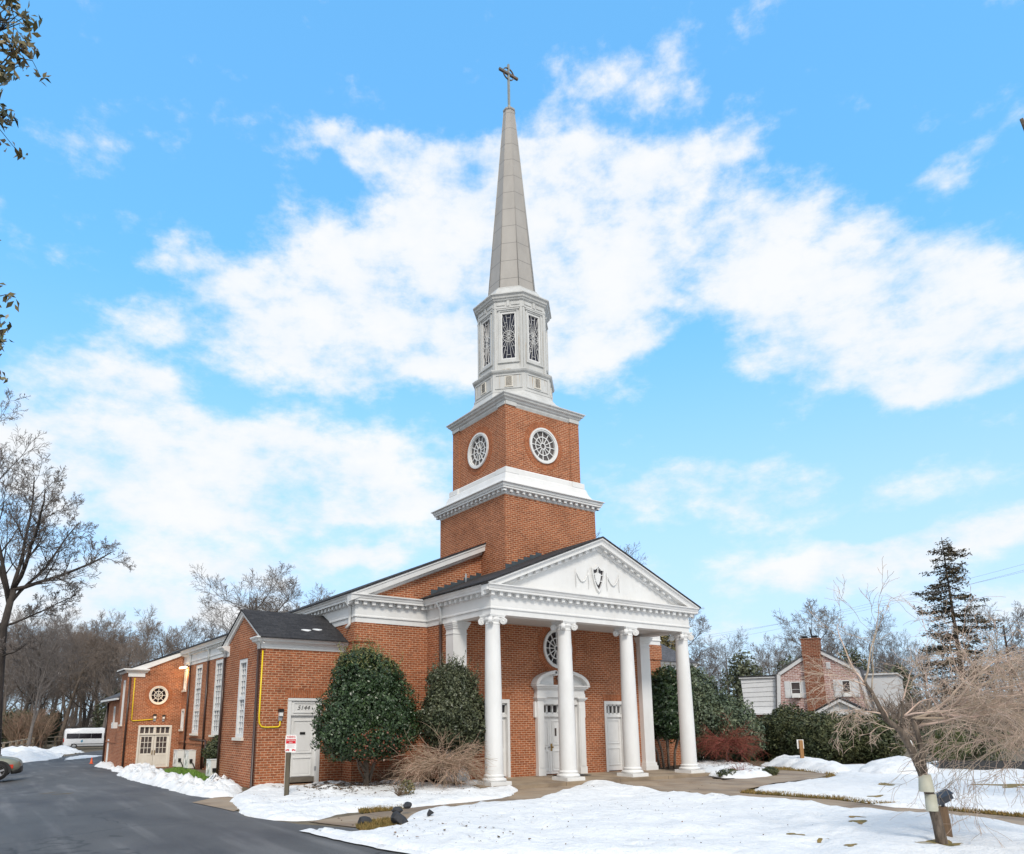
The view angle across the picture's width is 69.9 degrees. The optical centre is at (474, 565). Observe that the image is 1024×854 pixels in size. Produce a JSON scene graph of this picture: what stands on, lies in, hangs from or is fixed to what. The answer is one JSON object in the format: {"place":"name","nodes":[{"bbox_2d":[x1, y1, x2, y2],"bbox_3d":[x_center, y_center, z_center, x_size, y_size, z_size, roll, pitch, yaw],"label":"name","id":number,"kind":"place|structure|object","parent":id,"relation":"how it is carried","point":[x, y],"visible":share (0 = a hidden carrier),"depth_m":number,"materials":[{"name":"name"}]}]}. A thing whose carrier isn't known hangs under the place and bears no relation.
{"place":"outdoors","nodes":[
{"label":"outdoors","id":0,"kind":"place"},
{"bbox_2d":[163,767,208,780],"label":"grass","id":1,"kind":"structure","parent":0,"point":[180,770],"depth_m":34.42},
{"bbox_2d":[0,750,407,853],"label":"driveway","id":2,"kind":"structure","parent":0,"point":[98,810],"depth_m":15.19,"materials":[{"name":"asphalt"}]},
{"bbox_2d":[0,754,22,779],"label":"parked car","id":3,"kind":"object","parent":2,"relation":"on","point":[11,765],"visible":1,"depth_m":35.01,"materials":[{"name":"green paint"}]},
{"bbox_2d":[63,727,104,747],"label":"van","id":4,"kind":"object","parent":2,"relation":"on","point":[74,737],"visible":0.54,"depth_m":93.09,"materials":[{"name":"white paint"}]},
{"bbox_2d":[300,828,429,853],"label":"slush","id":5,"kind":"object","parent":2,"relation":"on","point":[356,841],"visible":0.94,"depth_m":12.28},
{"bbox_2d":[193,797,237,810],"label":"side path","id":6,"kind":"structure","parent":0,"point":[223,803],"depth_m":18.90,"materials":[{"name":"concrete"}]},
{"bbox_2d":[0,0,1023,725],"label":"sky","id":7,"kind":"structure","parent":0,"point":[777,246],"materials":[{"name":"blue"}]},
{"bbox_2d":[1,742,1023,827],"bbox_3d":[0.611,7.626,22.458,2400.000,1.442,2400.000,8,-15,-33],"label":"ground","id":8,"kind":"structure","parent":0,"point":[83,749],"depth_m":36.56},
{"bbox_2d":[1,707,32,746],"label":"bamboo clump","id":9,"kind":"object","parent":8,"relation":"on","point":[4,739],"visible":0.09,"depth_m":100.44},
{"bbox_2d":[0,0,50,382],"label":"magnolia tree","id":10,"kind":"object","parent":8,"relation":"on","point":[13,53],"visible":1,"depth_m":8.89,"materials":[{"name":"green plant"}]},
{"bbox_2d":[0,608,60,740],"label":"bare tree","id":11,"kind":"object","parent":8,"relation":"on","point":[5,694],"visible":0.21,"depth_m":119.71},
{"bbox_2d":[1,736,62,748],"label":"rail fence","id":12,"kind":"object","parent":8,"relation":"on","point":[21,744],"visible":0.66,"depth_m":88.75,"materials":[{"name":"brown wood"}]},
{"bbox_2d":[1,746,63,762],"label":"snow bank","id":13,"kind":"structure","parent":8,"relation":"on","point":[24,754],"depth_m":64.39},
{"bbox_2d":[2,707,74,747],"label":"dry brush","id":14,"kind":"object","parent":8,"relation":"on","point":[19,729],"visible":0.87,"depth_m":91.56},
{"bbox_2d":[3,629,73,745],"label":"bare tree","id":15,"kind":"object","parent":8,"relation":"on","point":[17,668],"visible":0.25,"depth_m":110.97,"materials":[{"name":"brown plant"}]},
{"bbox_2d":[9,649,67,712],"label":"bare tree","id":16,"kind":"object","parent":8,"relation":"on","point":[34,693],"visible":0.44,"depth_m":109.89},
{"bbox_2d":[5,603,91,712],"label":"bare tree","id":17,"kind":"object","parent":8,"relation":"on","point":[25,627],"visible":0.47,"depth_m":107.91,"materials":[{"name":"brown plant"}]},
{"bbox_2d":[7,714,95,743],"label":"undergrowth","id":18,"kind":"object","parent":8,"relation":"on","point":[78,723],"visible":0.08,"depth_m":124.90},
{"bbox_2d":[45,710,63,743],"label":"ivy clump","id":19,"kind":"object","parent":8,"relation":"on","point":[57,730],"visible":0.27,"depth_m":118.76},
{"bbox_2d":[4,606,106,746],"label":"bare tree","id":20,"kind":"object","parent":8,"relation":"on","point":[39,665],"visible":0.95,"depth_m":79.50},
{"bbox_2d":[47,745,83,753],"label":"snow bank","id":21,"kind":"structure","parent":8,"relation":"on","point":[63,749],"depth_m":78.34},
{"bbox_2d":[0,389,135,753],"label":"bare tree","id":22,"kind":"object","parent":8,"relation":"on","point":[11,595],"visible":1,"depth_m":51.94,"materials":[{"name":"brown plant"}]},
{"bbox_2d":[14,612,128,726],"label":"bare tree","id":23,"kind":"object","parent":8,"relation":"on","point":[75,714],"visible":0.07,"depth_m":172.67,"materials":[{"name":"brown plant"}]},
{"bbox_2d":[31,632,117,726],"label":"bare tree","id":24,"kind":"object","parent":8,"relation":"on","point":[84,718],"visible":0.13,"depth_m":119.26,"materials":[{"name":"brown plant"}]},
{"bbox_2d":[41,608,128,746],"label":"bare tree","id":25,"kind":"object","parent":8,"relation":"on","point":[64,724],"visible":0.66,"depth_m":107.99,"materials":[{"name":"brown plant"}]},
{"bbox_2d":[50,628,120,720],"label":"bare tree","id":26,"kind":"object","parent":8,"relation":"on","point":[96,696],"visible":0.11,"depth_m":115.79,"materials":[{"name":"brown plant"}]},
{"bbox_2d":[58,643,135,726],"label":"bare tree","id":27,"kind":"object","parent":8,"relation":"on","point":[91,702],"visible":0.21,"depth_m":118.03,"materials":[{"name":"brown plant"}]},
{"bbox_2d":[69,608,142,727],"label":"bare tree","id":28,"kind":"object","parent":8,"relation":"on","point":[109,678],"visible":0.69,"depth_m":108.06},
{"bbox_2d":[91,688,120,726],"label":"pine","id":29,"kind":"object","parent":8,"relation":"on","point":[99,723],"visible":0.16,"depth_m":109.55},
{"bbox_2d":[87,621,159,691],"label":"bare tree","id":30,"kind":"object","parent":8,"relation":"on","point":[129,634],"visible":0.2,"depth_m":113.95,"materials":[{"name":"brown plant"}]},
{"bbox_2d":[90,604,194,703],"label":"bare tree","id":31,"kind":"object","parent":8,"relation":"on","point":[144,645],"visible":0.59,"depth_m":84.58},
{"bbox_2d":[124,614,198,666],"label":"bare tree","id":32,"kind":"object","parent":8,"relation":"on","point":[162,654],"visible":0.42,"depth_m":103.99,"materials":[{"name":"brown plant"}]},
{"bbox_2d":[117,762,241,797],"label":"snow bank","id":33,"kind":"structure","parent":8,"relation":"on","point":[211,786],"depth_m":23.26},
{"bbox_2d":[152,617,216,654],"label":"bare tree","id":34,"kind":"object","parent":8,"relation":"on","point":[194,635],"visible":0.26,"depth_m":101.61,"materials":[{"name":"brown plant"}]},
{"bbox_2d":[200,735,217,765],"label":"yew","id":35,"kind":"object","parent":8,"relation":"on","point":[211,749],"visible":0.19,"depth_m":30.20,"materials":[{"name":"green plant"}]},
{"bbox_2d":[206,759,219,776],"bbox_3d":[-10.460,8.177,29.292,0.400,0.770,0.850,8,-15,-33],"label":"outdoor unit","id":36,"kind":"object","parent":8,"relation":"on","point":[210,767],"visible":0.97,"depth_m":29.09,"materials":[{"name":"grey metal"}]},
{"bbox_2d":[195,585,269,639],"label":"bare tree","id":37,"kind":"object","parent":8,"relation":"on","point":[223,624],"visible":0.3,"depth_m":91.68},
{"bbox_2d":[189,563,303,630],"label":"bare tree","id":38,"kind":"object","parent":8,"relation":"on","point":[267,591],"visible":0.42,"depth_m":96.32,"materials":[{"name":"brown plant"}]},
{"bbox_2d":[284,735,296,795],"bbox_3d":[-5.029,5.590,19.940,0.306,1.878,0.130,0,-12,0],"label":"warning sign","id":39,"kind":"object","parent":8,"relation":"on","point":[290,743],"visible":1,"depth_m":19.99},
{"bbox_2d":[254,567,334,611],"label":"bare tree","id":40,"kind":"object","parent":8,"relation":"on","point":[295,605],"visible":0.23,"depth_m":99.72,"materials":[{"name":"brown plant"}]},
{"bbox_2d":[230,779,517,820],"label":"snow","id":41,"kind":"structure","parent":8,"relation":"on","point":[265,801],"depth_m":18.97,"materials":[{"name":"snow"}]},
{"bbox_2d":[386,720,496,789],"bbox_3d":[-0.979,5.984,22.184,3.507,2.518,3.743,-2,-12,10],"label":"weeping maple","id":42,"kind":"object","parent":41,"relation":"on","point":[449,764],"visible":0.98,"depth_m":21.69,"materials":[{"name":"brown plant"}]},
{"bbox_2d":[101,64,709,788],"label":"church","id":43,"kind":"structure","parent":8,"relation":"on","point":[541,604],"depth_m":27.51,"materials":[{"name":"brick"}]},
{"bbox_2d":[137,735,153,764],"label":"door","id":44,"kind":"structure","parent":43,"relation":"in","point":[146,742],"depth_m":43.13,"materials":[{"name":"beige paint"}]},
{"bbox_2d":[145,682,171,708],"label":"round window","id":45,"kind":"structure","parent":43,"relation":"in","point":[158,695],"depth_m":43.97,"materials":[{"name":"beige paint"}]},
{"bbox_2d":[152,735,168,766],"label":"door","id":46,"kind":"structure","parent":43,"relation":"in","point":[160,748],"depth_m":43.56,"materials":[{"name":"beige paint"}]},
{"bbox_2d":[189,664,202,735],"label":"window","id":47,"kind":"structure","parent":43,"relation":"in","point":[197,694],"depth_m":41.87,"materials":[{"name":"glass"}]},
{"bbox_2d":[208,659,222,736],"bbox_3d":[-13.473,6.950,38.305,0.210,4.000,1.640,8,-15,-33],"label":"window","id":48,"kind":"structure","parent":43,"relation":"in","point":[219,663],"depth_m":38.52,"materials":[{"name":"white paint"}]},
{"bbox_2d":[232,658,247,740],"bbox_3d":[-8.010,4.618,25.171,0.220,2.760,1.060,8,-15,-33],"label":"window","id":49,"kind":"structure","parent":43,"relation":"in","point":[243,663],"depth_m":25.33,"materials":[{"name":"white paint"}]},
{"bbox_2d":[290,715,316,782],"bbox_3d":[-5.689,6.057,24.160,0.940,2.140,0.172,8,-15,-33],"label":"door","id":50,"kind":"structure","parent":43,"relation":"in","point":[302,768],"depth_m":24.20,"materials":[{"name":"white paint"}]},
{"bbox_2d":[465,427,492,474],"bbox_3d":[0.180,-4.764,30.494,0.155,2.039,1.980,8,-15,-33],"label":"round window","id":51,"kind":"structure","parent":43,"relation":"in","point":[480,444],"depth_m":30.50,"materials":[{"name":"white paint"}]},
{"bbox_2d":[482,318,490,368],"bbox_3d":[0.547,-9.648,31.812,0.090,2.160,0.620,8,-15,-33],"label":"lantern window","id":52,"kind":"structure","parent":43,"relation":"in","point":[486,353],"depth_m":31.88,"materials":[{"name":"white paint"}]},
{"bbox_2d":[501,312,515,358],"bbox_3d":[1.457,-9.778,31.226,0.502,2.160,0.502,8,-15,-33],"label":"lantern window","id":53,"kind":"structure","parent":43,"relation":"in","point":[508,324],"depth_m":31.24,"materials":[{"name":"white paint"}]},
{"bbox_2d":[528,314,539,362],"bbox_3d":[2.526,-9.737,31.442,0.620,2.160,0.090,8,-15,-33],"label":"lantern window","id":54,"kind":"structure","parent":43,"relation":"in","point":[533,321],"depth_m":31.47,"materials":[{"name":"white paint"}]},
{"bbox_2d":[524,422,561,469],"bbox_3d":[2.815,-4.882,30.001,1.980,2.039,0.155,8,-15,-33],"label":"round window","id":55,"kind":"structure","parent":43,"relation":"in","point":[542,444],"depth_m":30.01,"materials":[{"name":"white paint"}]},
{"bbox_2d":[544,717,549,773],"bbox_3d":[2.607,6.607,26.844,0.401,2.050,0.130,8,-15,-33],"label":"door","id":56,"kind":"structure","parent":43,"relation":"in","point":[546,719],"depth_m":26.90,"materials":[{"name":"white paint"}]},
{"bbox_2d":[549,717,559,773],"bbox_3d":[3.112,6.673,27.162,0.780,2.050,0.160,8,-15,-33],"label":"door","id":57,"kind":"structure","parent":43,"relation":"in","point":[553,721],"depth_m":27.08,"materials":[{"name":"white paint"}]},
{"bbox_2d":[537,627,576,675],"bbox_3d":[3.144,3.172,27.838,1.940,2.095,0.155,8,-15,-33],"label":"round window","id":58,"kind":"structure","parent":43,"relation":"in","point":[547,639],"depth_m":27.63,"materials":[{"name":"white paint"}]},
{"bbox_2d":[591,564,604,592],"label":"shield window","id":59,"kind":"structure","parent":43,"relation":"in","point":[597,573],"depth_m":26.42,"materials":[{"name":"white paint"}]},
{"bbox_2d":[607,717,621,770],"bbox_3d":[5.444,7.013,28.755,0.860,2.030,0.078,8,-15,-33],"label":"door","id":60,"kind":"structure","parent":43,"relation":"in","point":[613,723],"depth_m":28.77,"materials":[{"name":"white paint"}]},
{"bbox_2d":[318,780,1023,853],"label":"snow","id":61,"kind":"structure","parent":8,"relation":"on","point":[631,829],"depth_m":13.04,"materials":[{"name":"snow"}]},
{"bbox_2d":[786,783,1023,846],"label":"bare patches","id":62,"kind":"object","parent":61,"relation":"on","point":[819,840],"visible":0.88,"depth_m":14.06,"materials":[{"name":"brown plant"}]},
{"bbox_2d":[355,766,1023,829],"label":"dry grass","id":63,"kind":"structure","parent":8,"relation":"on","point":[378,823],"depth_m":16.96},
{"bbox_2d":[668,608,739,689],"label":"bare tree","id":64,"kind":"object","parent":8,"relation":"on","point":[697,658],"visible":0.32,"depth_m":95.31,"materials":[{"name":"brown plant"}]},
{"bbox_2d":[661,765,762,778],"bbox_3d":[9.349,8.666,31.081,5.960,0.001,11.261,-4,-13,15],"label":"garden bed","id":65,"kind":"object","parent":8,"relation":"on","point":[677,766],"visible":0.09,"depth_m":31.51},
{"bbox_2d":[651,662,695,769],"bbox_3d":[8.140,6.449,31.296,2.842,4.647,2.470,8,-15,-33],"label":"holly tree","id":66,"kind":"object","parent":65,"relation":"on","point":[665,703],"visible":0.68,"depth_m":30.69,"materials":[{"name":"green plant"}]},
{"bbox_2d":[695,711,769,764],"bbox_3d":[11.621,8.039,33.258,3.887,2.800,3.811,1,-12,-6],"label":"lace maple","id":67,"kind":"object","parent":65,"relation":"on","point":[722,742],"visible":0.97,"depth_m":32.82,"materials":[{"name":"red plant"}]},
{"bbox_2d":[697,758,771,778],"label":"snow","id":68,"kind":"structure","parent":65,"relation":"on","point":[709,766],"depth_m":28.10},
{"bbox_2d":[696,627,748,695],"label":"bare tree","id":69,"kind":"object","parent":8,"relation":"on","point":[718,653],"visible":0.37,"depth_m":96.97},
{"bbox_2d":[690,658,766,761],"bbox_3d":[11.123,7.102,36.001,5.652,5.300,4.895,8,-15,-33],"label":"cypress bush","id":70,"kind":"object","parent":8,"relation":"on","point":[709,701],"visible":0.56,"depth_m":34.74,"materials":[{"name":"green plant"}]},
{"bbox_2d":[719,649,766,705],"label":"evergreen","id":71,"kind":"object","parent":8,"relation":"on","point":[742,668],"visible":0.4,"depth_m":85.16,"materials":[{"name":"green plant"}]},
{"bbox_2d":[736,633,789,674],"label":"bare tree","id":72,"kind":"object","parent":8,"relation":"on","point":[768,655],"visible":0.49,"depth_m":112.64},
{"bbox_2d":[760,701,804,760],"bbox_3d":[15.888,8.499,37.311,2.874,3.073,2.792,8,-15,-33],"label":"yew","id":73,"kind":"object","parent":8,"relation":"on","point":[775,724],"visible":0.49,"depth_m":36.83,"materials":[{"name":"green plant"}]},
{"bbox_2d":[765,637,801,668],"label":"bare tree","id":74,"kind":"object","parent":8,"relation":"on","point":[784,651],"visible":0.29,"depth_m":126.18,"materials":[{"name":"brown plant"}]},
{"bbox_2d":[762,754,851,773],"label":"snow bank","id":75,"kind":"structure","parent":8,"relation":"on","point":[810,763],"depth_m":30.57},
{"bbox_2d":[779,708,835,760],"bbox_3d":[16.522,8.423,36.146,2.834,2.726,2.821,8,-15,-33],"label":"yew","id":76,"kind":"object","parent":8,"relation":"on","point":[793,735],"visible":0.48,"depth_m":35.69,"materials":[{"name":"green plant"}]},
{"bbox_2d":[773,599,860,667],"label":"bare tree","id":77,"kind":"object","parent":8,"relation":"on","point":[831,646],"visible":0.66,"depth_m":102.47,"materials":[{"name":"brown plant"}]},
{"bbox_2d":[801,709,861,763],"bbox_3d":[17.119,8.276,35.284,2.889,2.647,2.754,8,-15,-33],"label":"yew","id":78,"kind":"object","parent":8,"relation":"on","point":[823,725],"visible":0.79,"depth_m":34.59,"materials":[{"name":"green plant"}]},
{"bbox_2d":[807,697,886,746],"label":"garage","id":79,"kind":"structure","parent":8,"relation":"on","point":[840,704],"depth_m":50.05,"materials":[{"name":"white"}]},
{"bbox_2d":[838,646,872,671],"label":"evergreen","id":80,"kind":"object","parent":8,"relation":"on","point":[863,663],"visible":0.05,"depth_m":91.65,"materials":[{"name":"green plant"}]},
{"bbox_2d":[835,712,882,762],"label":"yew","id":81,"kind":"object","parent":8,"relation":"on","point":[859,736],"visible":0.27,"depth_m":35.05,"materials":[{"name":"green plant"}]},
{"bbox_2d":[834,607,905,672],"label":"bare tree","id":82,"kind":"object","parent":8,"relation":"on","point":[877,645],"visible":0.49,"depth_m":100.39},
{"bbox_2d":[854,713,906,762],"bbox_3d":[19.370,8.402,35.494,2.804,2.466,2.852,8,-15,-33],"label":"yew","id":83,"kind":"object","parent":8,"relation":"on","point":[886,739],"visible":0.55,"depth_m":34.72,"materials":[{"name":"green plant"}]},
{"bbox_2d":[754,761,1023,813],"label":"snow","id":84,"kind":"structure","parent":8,"relation":"on","point":[853,783],"depth_m":20.94,"materials":[{"name":"snow"}]},
{"bbox_2d":[862,625,925,689],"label":"bare tree","id":85,"kind":"object","parent":8,"relation":"on","point":[893,647],"visible":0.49,"depth_m":108.81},
{"bbox_2d":[858,756,941,774],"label":"snow bank","id":86,"kind":"structure","parent":8,"relation":"on","point":[890,765],"depth_m":27.55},
{"bbox_2d":[881,664,924,711],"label":"evergreen","id":87,"kind":"object","parent":8,"relation":"on","point":[894,670],"visible":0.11,"depth_m":86.78,"materials":[{"name":"green plant"}]},
{"bbox_2d":[793,556,1023,843],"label":"weeping cherry","id":88,"kind":"object","parent":8,"relation":"on","point":[936,818],"visible":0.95,"depth_m":11.89,"materials":[{"name":"brown plant"}]},
{"bbox_2d":[918,774,934,791],"bbox_3d":[7.242,3.497,11.740,0.230,0.265,0.230,8,-15,-33],"label":"trunk sleeve","id":89,"kind":"object","parent":88,"relation":"attached to","point":[925,783],"visible":0.88,"depth_m":11.67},
{"bbox_2d":[924,794,938,811],"bbox_3d":[7.294,3.788,11.678,0.176,0.260,0.176,8,-15,-33],"label":"trunk sleeve","id":90,"kind":"object","parent":88,"relation":"attached to","point":[931,803],"visible":0.95,"depth_m":11.62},
{"bbox_2d":[896,640,943,696],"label":"bare tree","id":91,"kind":"object","parent":8,"relation":"on","point":[914,645],"visible":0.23,"depth_m":150.57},
{"bbox_2d":[819,689,1023,747],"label":"thicket","id":92,"kind":"object","parent":8,"relation":"on","point":[893,712],"visible":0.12,"depth_m":56.46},
{"bbox_2d":[936,789,953,836],"bbox_3d":[7.838,4.227,12.173,0.267,0.971,0.261,-1,-12,5],"label":"floodlight post","id":93,"kind":"object","parent":8,"relation":"on","point":[943,808],"visible":0.71,"depth_m":12.14,"materials":[{"name":"wood"}]},
{"bbox_2d":[910,719,984,764],"bbox_3d":[20.369,7.691,31.503,3.465,2.189,2.722,2,-12,-9],"label":"thin shrub","id":94,"kind":"object","parent":8,"relation":"on","point":[927,731],"visible":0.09,"depth_m":31.34,"materials":[{"name":"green plant"}]},
{"bbox_2d":[926,725,972,760],"bbox_3d":[19.249,7.431,29.660,1.753,1.921,1.635,1,-12,-5],"label":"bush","id":95,"kind":"object","parent":8,"relation":"on","point":[949,740],"visible":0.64,"depth_m":29.37,"materials":[{"name":"green plant"}]},
{"bbox_2d":[880,624,1023,847],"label":"weeping cherry","id":96,"kind":"object","parent":8,"relation":"on","point":[1013,737],"visible":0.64,"depth_m":11.67,"materials":[{"name":"brown plant"}]},
{"bbox_2d":[901,537,1019,700],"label":"spruce","id":97,"kind":"object","parent":8,"relation":"on","point":[953,570],"visible":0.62,"depth_m":72.37,"materials":[{"name":"green plant"}]},
{"bbox_2d":[938,760,1023,769],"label":"garden edging","id":98,"kind":"object","parent":8,"relation":"on","point":[1000,765],"visible":0.6,"depth_m":28.76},
{"bbox_2d":[960,719,1017,760],"bbox_3d":[21.456,7.607,31.038,3.465,2.148,2.708,2,-12,-9],"label":"thin shrub","id":99,"kind":"object","parent":8,"relation":"on","point":[981,750],"visible":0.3,"depth_m":30.62,"materials":[{"name":"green plant"}]},
{"bbox_2d":[955,600,1023,691],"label":"bare tree","id":100,"kind":"object","parent":8,"relation":"on","point":[1017,617],"visible":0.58,"depth_m":91.64,"materials":[{"name":"brown plant"}]},
{"label":"planting bed","id":101,"kind":"structure","parent":8,"relation":"on","visible":0},
{"bbox_2d":[310,636,423,785],"bbox_3d":[-3.309,4.568,22.839,3.695,4.783,3.173,8,-15,-33],"label":"holly tree","id":102,"kind":"object","parent":101,"relation":"on","point":[370,714],"visible":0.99,"depth_m":22.11,"materials":[{"name":"green plant"}]},
{"bbox_2d":[369,757,419,781],"bbox_3d":[-2.798,7.057,24.680,2.175,1.409,1.774,5,-13,-24],"label":"bare shrub","id":103,"kind":"object","parent":101,"relation":"on","point":[386,776],"visible":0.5,"depth_m":24.50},
{"bbox_2d":[416,650,485,784],"bbox_3d":[-0.656,4.876,23.337,2.547,4.363,2.026,8,-15,-33],"label":"osmanthus bush","id":104,"kind":"object","parent":101,"relation":"on","point":[454,701],"visible":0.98,"depth_m":22.91,"materials":[{"name":"green plant"}]},
{"bbox_2d":[310,766,1023,826],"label":"path","id":105,"kind":"structure","parent":0,"point":[733,786],"depth_m":21.55,"materials":[{"name":"concrete"}]},
{"bbox_2d":[279,763,812,843],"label":"fallen leaves","id":106,"kind":"object","parent":105,"relation":"on","point":[353,783],"visible":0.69,"depth_m":21.51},
{"label":"verge","id":107,"kind":"structure","parent":105,"relation":"on","visible":0},
{"bbox_2d":[391,811,407,824],"bbox_3d":[-1.440,4.999,14.349,0.365,0.326,0.228,9,-15,-38],"label":"rock","id":108,"kind":"object","parent":107,"relation":"on","point":[399,818],"visible":0.75,"depth_m":14.28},
{"bbox_2d":[738,635,904,733],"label":"brick house","id":109,"kind":"structure","parent":0,"point":[766,694],"depth_m":64.88,"materials":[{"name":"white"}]},
{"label":"lawn","id":110,"kind":"structure","parent":0,"visible":0},
{"bbox_2d":[173,749,183,767],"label":"outdoor unit","id":111,"kind":"object","parent":110,"relation":"on","point":[178,757],"visible":0.98,"depth_m":41.29,"materials":[{"name":"grey metal"}]},
{"bbox_2d":[183,750,195,769],"bbox_3d":[-15.208,10.421,39.082,0.400,1.050,1.174,8,-15,-33],"label":"outdoor unit","id":112,"kind":"object","parent":110,"relation":"on","point":[189,758],"visible":0.99,"depth_m":38.82,"materials":[{"name":"grey metal"}]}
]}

